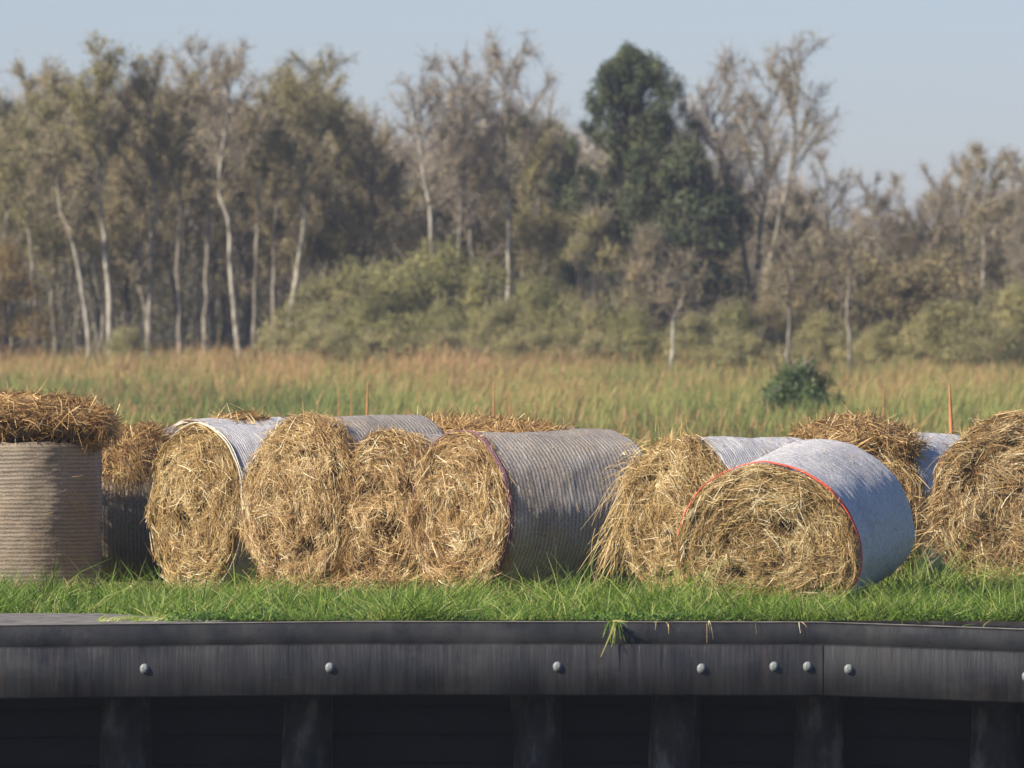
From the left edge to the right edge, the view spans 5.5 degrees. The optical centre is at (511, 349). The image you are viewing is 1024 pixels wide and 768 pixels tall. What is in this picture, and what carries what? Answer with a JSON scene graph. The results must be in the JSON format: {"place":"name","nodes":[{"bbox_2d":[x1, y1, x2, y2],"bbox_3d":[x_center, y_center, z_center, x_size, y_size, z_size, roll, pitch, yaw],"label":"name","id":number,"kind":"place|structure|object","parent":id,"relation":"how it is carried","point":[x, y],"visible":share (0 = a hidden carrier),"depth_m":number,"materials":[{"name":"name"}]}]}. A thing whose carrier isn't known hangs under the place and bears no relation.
{"place":"outdoors","nodes":[
{"label":"outdoors","id":0,"kind":"place"},
{"bbox_2d":[0,331,1023,451],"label":"reed field","id":1,"kind":"structure","parent":0,"point":[168,389],"depth_m":215.38,"materials":[{"name":"plant"}]},
{"bbox_2d":[0,525,1023,627],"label":"grass","id":2,"kind":"structure","parent":0,"point":[932,598],"depth_m":75.01,"materials":[{"name":"green plant"}]},
{"bbox_2d":[0,0,1023,354],"label":"sky","id":3,"kind":"structure","parent":0,"point":[916,79],"materials":[{"name":"blue"}]},
{"bbox_2d":[104,581,945,591],"bbox_3d":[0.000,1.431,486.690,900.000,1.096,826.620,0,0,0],"label":"ground","id":4,"kind":"structure","parent":0,"point":[637,585],"depth_m":87.21,"materials":[{"name":"soil"}]},
{"bbox_2d":[0,233,61,366],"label":"willow bush","id":5,"kind":"object","parent":4,"relation":"on","point":[16,258],"visible":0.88,"depth_m":285.76,"materials":[{"name":"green plant"}]},
{"bbox_2d":[0,95,65,346],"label":"birch tree","id":6,"kind":"object","parent":4,"relation":"on","point":[6,176],"visible":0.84,"depth_m":294.29,"materials":[{"name":"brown plant"}]},
{"bbox_2d":[0,87,79,321],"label":"birch tree","id":7,"kind":"object","parent":4,"relation":"on","point":[38,223],"visible":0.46,"depth_m":297.79,"materials":[{"name":"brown plant"}]},
{"bbox_2d":[0,88,94,354],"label":"birch tree","id":8,"kind":"object","parent":4,"relation":"on","point":[57,248],"visible":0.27,"depth_m":299.88,"materials":[{"name":"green plant"}]},
{"bbox_2d":[0,441,106,590],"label":"hay bale","id":9,"kind":"object","parent":4,"relation":"on","point":[50,498],"visible":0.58,"depth_m":83.54,"materials":[{"name":"fabric"}]},
{"bbox_2d":[0,378,132,461],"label":"hay heap","id":10,"kind":"object","parent":9,"relation":"on","point":[37,417],"visible":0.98,"depth_m":83.66,"materials":[{"name":"brown plant"}]},
{"bbox_2d":[10,115,103,364],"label":"birch tree","id":11,"kind":"object","parent":4,"relation":"on","point":[50,141],"visible":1,"depth_m":290.44,"materials":[{"name":"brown plant"}]},
{"bbox_2d":[0,48,129,357],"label":"birch tree","id":12,"kind":"object","parent":4,"relation":"on","point":[48,76],"visible":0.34,"depth_m":301.49,"materials":[{"name":"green plant"}]},
{"bbox_2d":[37,27,151,356],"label":"birch tree","id":13,"kind":"object","parent":4,"relation":"on","point":[103,81],"visible":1,"depth_m":291.36,"materials":[{"name":"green plant"}]},
{"bbox_2d":[53,65,154,360],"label":"birch tree","id":14,"kind":"object","parent":4,"relation":"on","point":[89,245],"visible":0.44,"depth_m":298.77,"materials":[{"name":"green plant"}]},
{"bbox_2d":[56,99,189,344],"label":"birch tree","id":15,"kind":"object","parent":4,"relation":"on","point":[125,298],"visible":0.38,"depth_m":300.90,"materials":[{"name":"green plant"}]},
{"bbox_2d":[100,318,151,374],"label":"willow bush","id":16,"kind":"object","parent":4,"relation":"on","point":[118,341],"visible":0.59,"depth_m":280.77,"materials":[{"name":"green plant"}]},
{"bbox_2d":[101,417,179,581],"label":"hay bale","id":17,"kind":"object","parent":4,"relation":"on","point":[127,480],"visible":0.31,"depth_m":85.36},
{"bbox_2d":[81,65,205,355],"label":"birch tree","id":18,"kind":"object","parent":4,"relation":"on","point":[165,226],"visible":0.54,"depth_m":297.50,"materials":[{"name":"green plant"}]},
{"bbox_2d":[90,39,197,372],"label":"birch tree","id":19,"kind":"object","parent":4,"relation":"on","point":[142,134],"visible":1,"depth_m":292.20,"materials":[{"name":"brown plant"}]},
{"bbox_2d":[125,63,225,356],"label":"birch tree","id":20,"kind":"object","parent":4,"relation":"on","point":[171,157],"visible":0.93,"depth_m":293.43,"materials":[{"name":"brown plant"}]},
{"bbox_2d":[119,77,238,358],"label":"birch tree","id":21,"kind":"object","parent":4,"relation":"on","point":[201,211],"visible":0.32,"depth_m":299.61,"materials":[{"name":"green plant"}]},
{"bbox_2d":[134,52,263,353],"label":"birch tree","id":22,"kind":"object","parent":4,"relation":"on","point":[213,327],"visible":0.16,"depth_m":302.23,"materials":[{"name":"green plant"}]},
{"bbox_2d":[133,27,270,360],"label":"birch tree","id":23,"kind":"object","parent":4,"relation":"on","point":[206,289],"visible":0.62,"depth_m":294.50,"materials":[{"name":"brown plant"}]},
{"bbox_2d":[141,420,277,590],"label":"hay bale","id":24,"kind":"object","parent":4,"relation":"on","point":[198,474],"visible":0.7,"depth_m":83.21,"materials":[{"name":"plant"}]},
{"bbox_2d":[170,36,281,356],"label":"birch tree","id":25,"kind":"object","parent":4,"relation":"on","point":[208,128],"visible":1,"depth_m":290.57,"materials":[{"name":"brown plant"}]},
{"bbox_2d":[165,399,313,428],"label":"hay bale","id":26,"kind":"object","parent":4,"relation":"on","point":[241,417],"visible":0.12,"depth_m":90.19,"materials":[{"name":"plant"}]},
{"bbox_2d":[187,90,310,354],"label":"birch tree","id":27,"kind":"object","parent":4,"relation":"on","point":[263,254],"visible":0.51,"depth_m":298.87,"materials":[{"name":"plant"}]},
{"bbox_2d":[201,95,321,347],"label":"birch tree","id":28,"kind":"object","parent":4,"relation":"on","point":[279,176],"visible":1,"depth_m":291.46,"materials":[{"name":"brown plant"}]},
{"bbox_2d":[236,64,327,332],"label":"birch tree","id":29,"kind":"object","parent":4,"relation":"on","point":[305,100],"visible":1,"depth_m":292.13,"materials":[{"name":"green plant"}]},
{"bbox_2d":[227,69,337,331],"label":"birch tree","id":30,"kind":"object","parent":4,"relation":"on","point":[310,250],"visible":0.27,"depth_m":301.24,"materials":[{"name":"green plant"}]},
{"bbox_2d":[231,56,361,325],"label":"birch tree","id":31,"kind":"object","parent":4,"relation":"on","point":[325,189],"visible":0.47,"depth_m":297.56,"materials":[{"name":"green plant"}]},
{"bbox_2d":[265,42,365,332],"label":"birch tree","id":32,"kind":"object","parent":4,"relation":"on","point":[316,74],"visible":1,"depth_m":293.30,"materials":[{"name":"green plant"}]},
{"bbox_2d":[251,261,386,364],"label":"willow bush","id":33,"kind":"object","parent":4,"relation":"on","point":[327,309],"visible":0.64,"depth_m":285.73,"materials":[{"name":"green plant"}]},
{"bbox_2d":[279,315,365,370],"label":"willow bush","id":34,"kind":"object","parent":4,"relation":"on","point":[325,337],"visible":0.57,"depth_m":278.44,"materials":[{"name":"green plant"}]},
{"bbox_2d":[228,400,451,583],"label":"hay bale","id":35,"kind":"object","parent":4,"relation":"on","point":[296,478],"visible":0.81,"depth_m":82.07,"materials":[{"name":"plant"}]},
{"bbox_2d":[286,250,414,354],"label":"willow bush","id":36,"kind":"object","parent":4,"relation":"on","point":[356,271],"visible":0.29,"depth_m":286.58,"materials":[{"name":"green plant"}]},
{"bbox_2d":[291,80,423,276],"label":"birch tree","id":37,"kind":"object","parent":4,"relation":"on","point":[338,246],"visible":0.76,"depth_m":299.72,"materials":[{"name":"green plant"}]},
{"bbox_2d":[303,95,418,301],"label":"birch tree","id":38,"kind":"object","parent":4,"relation":"on","point":[326,249],"visible":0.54,"depth_m":301.76,"materials":[{"name":"plant"}]},
{"bbox_2d":[320,279,410,363],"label":"willow bush","id":39,"kind":"object","parent":4,"relation":"on","point":[368,311],"visible":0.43,"depth_m":282.83,"materials":[{"name":"green plant"}]},
{"bbox_2d":[237,551,502,596],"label":"hay heap","id":40,"kind":"object","parent":4,"relation":"on","point":[347,581],"visible":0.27,"depth_m":80.40,"materials":[{"name":"plant"}]},
{"bbox_2d":[341,322,424,375],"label":"willow bush","id":41,"kind":"object","parent":4,"relation":"on","point":[398,343],"visible":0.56,"depth_m":277.85,"materials":[{"name":"green plant"}]},
{"bbox_2d":[326,109,443,301],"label":"birch tree","id":42,"kind":"object","parent":4,"relation":"on","point":[401,230],"visible":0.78,"depth_m":298.99,"materials":[{"name":"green plant"}]},
{"bbox_2d":[336,422,441,575],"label":"hay bale","id":43,"kind":"object","parent":4,"relation":"on","point":[387,466],"visible":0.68,"depth_m":81.41,"materials":[{"name":"plant"}]},
{"bbox_2d":[299,233,520,354],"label":"willow bush","id":44,"kind":"object","parent":4,"relation":"on","point":[387,270],"visible":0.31,"depth_m":286.78,"materials":[{"name":"green plant"}]},
{"bbox_2d":[378,42,479,293],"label":"birch tree","id":45,"kind":"object","parent":4,"relation":"on","point":[450,181],"visible":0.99,"depth_m":290.52,"materials":[{"name":"brown plant"}]},
{"bbox_2d":[393,293,480,367],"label":"willow bush","id":46,"kind":"object","parent":4,"relation":"on","point":[438,319],"visible":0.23,"depth_m":282.85,"materials":[{"name":"green plant"}]},
{"bbox_2d":[398,321,495,367],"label":"willow bush","id":47,"kind":"object","parent":4,"relation":"on","point":[452,338],"visible":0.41,"depth_m":277.82,"materials":[{"name":"green plant"}]},
{"bbox_2d":[384,230,516,338],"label":"willow bush","id":48,"kind":"object","parent":4,"relation":"on","point":[425,268],"visible":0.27,"depth_m":286.66,"materials":[{"name":"green plant"}]},
{"bbox_2d":[391,79,522,307],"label":"birch tree","id":49,"kind":"object","parent":4,"relation":"on","point":[456,203],"visible":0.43,"depth_m":300.71,"materials":[{"name":"brown plant"}]},
{"bbox_2d":[402,38,518,310],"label":"birch tree","id":50,"kind":"object","parent":4,"relation":"on","point":[453,107],"visible":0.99,"depth_m":291.36,"materials":[{"name":"brown plant"}]},
{"bbox_2d":[405,104,536,292],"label":"birch tree","id":51,"kind":"object","parent":4,"relation":"on","point":[447,220],"visible":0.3,"depth_m":302.05,"materials":[{"name":"brown plant"}]},
{"bbox_2d":[396,48,555,275],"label":"birch tree","id":52,"kind":"object","parent":4,"relation":"on","point":[470,225],"visible":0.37,"depth_m":298.30,"materials":[{"name":"brown plant"}]},
{"bbox_2d":[453,263,503,345],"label":"willow bush","id":53,"kind":"object","parent":4,"relation":"on","point":[479,289],"visible":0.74,"depth_m":283.81,"materials":[{"name":"green plant"}]},
{"bbox_2d":[430,403,576,433],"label":"hay bale","id":54,"kind":"object","parent":4,"relation":"on","point":[471,423],"visible":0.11,"depth_m":86.79,"materials":[{"name":"plant"}]},
{"bbox_2d":[457,288,558,364],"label":"willow bush","id":55,"kind":"object","parent":4,"relation":"on","point":[505,312],"visible":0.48,"depth_m":281.77,"materials":[{"name":"green plant"}]},
{"bbox_2d":[0,613,1023,767],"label":"quay edge","id":56,"kind":"object","parent":4,"relation":"on","point":[82,690],"visible":1,"depth_m":73.11,"materials":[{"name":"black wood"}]},
{"bbox_2d":[0,62,1023,366],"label":"deep wood","id":57,"kind":"object","parent":4,"relation":"on","point":[70,314],"visible":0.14,"depth_m":306.90,"materials":[{"name":"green plant"}]},
{"bbox_2d":[457,21,577,298],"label":"birch tree","id":58,"kind":"object","parent":4,"relation":"on","point":[494,52],"visible":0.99,"depth_m":292.30,"materials":[{"name":"brown plant"}]},
{"bbox_2d":[464,108,581,303],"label":"birch tree","id":59,"kind":"object","parent":4,"relation":"on","point":[529,174],"visible":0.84,"depth_m":298.41,"materials":[{"name":"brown plant"}]},
{"bbox_2d":[401,424,647,592],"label":"hay bale","id":60,"kind":"object","parent":4,"relation":"on","point":[503,500],"visible":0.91,"depth_m":80.07,"materials":[{"name":"plant"}]},
{"bbox_2d":[483,323,567,372],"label":"willow bush","id":61,"kind":"object","parent":4,"relation":"on","point":[510,343],"visible":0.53,"depth_m":277.55,"materials":[{"name":"green plant"}]},
{"bbox_2d":[470,63,586,286],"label":"birch tree","id":62,"kind":"object","parent":4,"relation":"on","point":[554,149],"visible":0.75,"depth_m":299.45,"materials":[{"name":"brown plant"}]},
{"bbox_2d":[486,259,585,358],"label":"willow bush","id":63,"kind":"object","parent":4,"relation":"on","point":[549,310],"visible":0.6,"depth_m":284.55,"materials":[{"name":"green plant"}]},
{"bbox_2d":[483,411,611,432],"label":"hay bale","id":64,"kind":"object","parent":4,"relation":"on","point":[509,427],"visible":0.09,"depth_m":86.00,"materials":[{"name":"plant"}]},
{"bbox_2d":[529,114,604,295],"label":"birch tree","id":65,"kind":"object","parent":4,"relation":"on","point":[560,158],"visible":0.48,"depth_m":300.83,"materials":[{"name":"brown plant"}]},
{"bbox_2d":[540,298,619,367],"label":"willow bush","id":66,"kind":"object","parent":4,"relation":"on","point":[587,317],"visible":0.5,"depth_m":282.73,"materials":[{"name":"green plant"}]},
{"bbox_2d":[553,198,638,346],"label":"ivied tree","id":67,"kind":"object","parent":4,"relation":"on","point":[594,223],"visible":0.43,"depth_m":290.33,"materials":[{"name":"green plant"}]},
{"bbox_2d":[557,325,638,375],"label":"willow bush","id":68,"kind":"object","parent":4,"relation":"on","point":[590,342],"visible":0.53,"depth_m":277.62,"materials":[{"name":"green plant"}]},
{"bbox_2d":[598,293,683,373],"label":"willow bush","id":69,"kind":"object","parent":4,"relation":"on","point":[635,330],"visible":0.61,"depth_m":281.53,"materials":[{"name":"green plant"}]},
{"bbox_2d":[598,216,686,355],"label":"ivied tree","id":70,"kind":"object","parent":4,"relation":"on","point":[647,246],"visible":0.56,"depth_m":289.71,"materials":[{"name":"green plant"}]},
{"bbox_2d":[543,40,755,308],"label":"evergreen tree","id":71,"kind":"object","parent":4,"relation":"on","point":[625,87],"visible":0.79,"depth_m":292.54,"materials":[{"name":"green plant"}]},
{"bbox_2d":[599,122,750,353],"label":"evergreen tree","id":72,"kind":"object","parent":4,"relation":"on","point":[683,171],"visible":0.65,"depth_m":291.01,"materials":[{"name":"green plant"}]},
{"bbox_2d":[630,238,721,372],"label":"birch tree","id":73,"kind":"object","parent":4,"relation":"on","point":[682,283],"visible":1,"depth_m":270.03,"materials":[{"name":"brown plant"}]},
{"bbox_2d":[641,302,744,371],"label":"willow bush","id":74,"kind":"object","parent":4,"relation":"on","point":[693,338],"visible":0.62,"depth_m":281.62,"materials":[{"name":"green plant"}]},
{"bbox_2d":[643,69,759,313],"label":"birch tree","id":75,"kind":"object","parent":4,"relation":"on","point":[706,119],"visible":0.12,"depth_m":298.15,"materials":[{"name":"brown plant"}]},
{"bbox_2d":[576,413,830,596],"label":"hay bale","id":76,"kind":"object","parent":4,"relation":"on","point":[667,479],"visible":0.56,"depth_m":79.06,"materials":[{"name":"plant"}]},
{"bbox_2d":[697,156,753,327],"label":"birch tree","id":77,"kind":"object","parent":4,"relation":"on","point":[740,270],"visible":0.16,"depth_m":298.76,"materials":[{"name":"brown plant"}]},
{"bbox_2d":[682,91,772,313],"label":"birch tree","id":78,"kind":"object","parent":4,"relation":"on","point":[736,168],"visible":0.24,"depth_m":299.26,"materials":[{"name":"brown plant"}]},
{"bbox_2d":[671,35,786,307],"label":"birch tree","id":79,"kind":"object","parent":4,"relation":"on","point":[725,78],"visible":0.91,"depth_m":294.57,"materials":[{"name":"grey plant"}]},
{"bbox_2d":[674,285,784,370],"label":"willow bush","id":80,"kind":"object","parent":4,"relation":"on","point":[741,313],"visible":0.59,"depth_m":283.73,"materials":[{"name":"green plant"}]},
{"bbox_2d":[694,323,780,373],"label":"willow bush","id":81,"kind":"object","parent":4,"relation":"on","point":[749,348],"visible":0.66,"depth_m":276.93,"materials":[{"name":"green plant"}]},
{"bbox_2d":[701,45,806,307],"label":"birch tree","id":82,"kind":"object","parent":4,"relation":"on","point":[756,116],"visible":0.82,"depth_m":293.35,"materials":[{"name":"grey plant"}]},
{"bbox_2d":[736,291,812,369],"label":"willow bush","id":83,"kind":"object","parent":4,"relation":"on","point":[774,317],"visible":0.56,"depth_m":284.75,"materials":[{"name":"green plant"}]},
{"bbox_2d":[706,28,850,339],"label":"birch tree","id":84,"kind":"object","parent":4,"relation":"on","point":[791,97],"visible":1,"depth_m":290.25,"materials":[{"name":"grey plant"}]},
{"bbox_2d":[746,225,833,366],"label":"birch tree","id":85,"kind":"object","parent":4,"relation":"on","point":[792,266],"visible":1,"depth_m":270.00,"materials":[{"name":"brown plant"}]},
{"bbox_2d":[669,426,921,604],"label":"hay bale","id":86,"kind":"object","parent":4,"relation":"on","point":[809,512],"visible":0.84,"depth_m":76.14,"materials":[{"name":"plant"}]},
{"bbox_2d":[703,243,889,364],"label":"willow bush","id":87,"kind":"object","parent":4,"relation":"on","point":[796,296],"visible":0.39,"depth_m":287.30,"materials":[{"name":"green plant"}]},
{"bbox_2d":[750,181,846,315],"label":"birch tree","id":88,"kind":"object","parent":4,"relation":"on","point":[792,225],"visible":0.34,"depth_m":300.61,"materials":[{"name":"brown plant"}]},
{"bbox_2d":[753,347,845,419],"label":"leafy bush","id":89,"kind":"object","parent":4,"relation":"on","point":[785,383],"visible":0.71,"depth_m":189.78,"materials":[{"name":"green plant"}]},
{"bbox_2d":[771,302,873,368],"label":"willow bush","id":90,"kind":"object","parent":4,"relation":"on","point":[825,344],"visible":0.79,"depth_m":282.66,"materials":[{"name":"green plant"}]},
{"bbox_2d":[802,142,872,297],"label":"birch tree","id":91,"kind":"object","parent":4,"relation":"on","point":[826,197],"visible":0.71,"depth_m":302.11,"materials":[{"name":"brown plant"}]},
{"bbox_2d":[802,206,884,371],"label":"birch tree","id":92,"kind":"object","parent":4,"relation":"on","point":[850,266],"visible":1,"depth_m":269.93,"materials":[{"name":"brown plant"}]},
{"bbox_2d":[782,401,961,589],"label":"hay bale","id":93,"kind":"object","parent":4,"relation":"on","point":[912,455],"visible":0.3,"depth_m":83.82,"materials":[{"name":"plant"}]},
{"bbox_2d":[838,165,920,297],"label":"birch tree","id":94,"kind":"object","parent":4,"relation":"on","point":[881,202],"visible":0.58,"depth_m":298.31,"materials":[{"name":"brown plant"}]},
{"bbox_2d":[780,234,980,370],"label":"willow bush","id":95,"kind":"object","parent":4,"relation":"on","point":[891,279],"visible":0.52,"depth_m":288.24,"materials":[{"name":"green plant"}]},
{"bbox_2d":[835,313,927,374],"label":"willow bush","id":96,"kind":"object","parent":4,"relation":"on","point":[870,347],"visible":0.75,"depth_m":280.74,"materials":[{"name":"green plant"}]},
{"bbox_2d":[850,167,913,273],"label":"birch tree","id":97,"kind":"object","parent":4,"relation":"on","point":[897,245],"visible":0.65,"depth_m":299.62,"materials":[{"name":"brown plant"}]},
{"bbox_2d":[841,227,1023,361],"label":"willow bush","id":98,"kind":"object","parent":4,"relation":"on","point":[937,265],"visible":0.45,"depth_m":288.82,"materials":[{"name":"green plant"}]},
{"bbox_2d":[860,290,1023,375],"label":"willow bush","id":99,"kind":"object","parent":4,"relation":"on","point":[943,338],"visible":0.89,"depth_m":279.62,"materials":[{"name":"green plant"}]},
{"bbox_2d":[891,158,997,291],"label":"birch tree","id":100,"kind":"object","parent":4,"relation":"on","point":[921,216],"visible":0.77,"depth_m":299.12,"materials":[{"name":"brown plant"}]},
{"bbox_2d":[916,149,1013,341],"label":"birch tree","id":101,"kind":"object","parent":4,"relation":"on","point":[960,194],"visible":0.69,"depth_m":300.87,"materials":[{"name":"brown plant"}]},
{"bbox_2d":[908,408,1023,589],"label":"hay bale","id":102,"kind":"object","parent":4,"relation":"on","point":[978,489],"visible":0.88,"depth_m":79.20,"materials":[{"name":"plant"}]},
{"bbox_2d":[944,271,1023,372],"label":"willow bush","id":103,"kind":"object","parent":4,"relation":"on","point":[1014,292],"visible":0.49,"depth_m":283.45,"materials":[{"name":"green plant"}]},
{"bbox_2d":[946,135,1023,321],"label":"birch tree","id":104,"kind":"object","parent":4,"relation":"on","point":[993,210],"visible":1,"depth_m":291.70,"materials":[{"name":"brown plant"}]},
{"bbox_2d":[997,145,1023,282],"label":"birch tree","id":105,"kind":"object","parent":4,"relation":"on","point":[1011,244],"visible":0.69,"depth_m":298.17,"materials":[{"name":"brown plant"}]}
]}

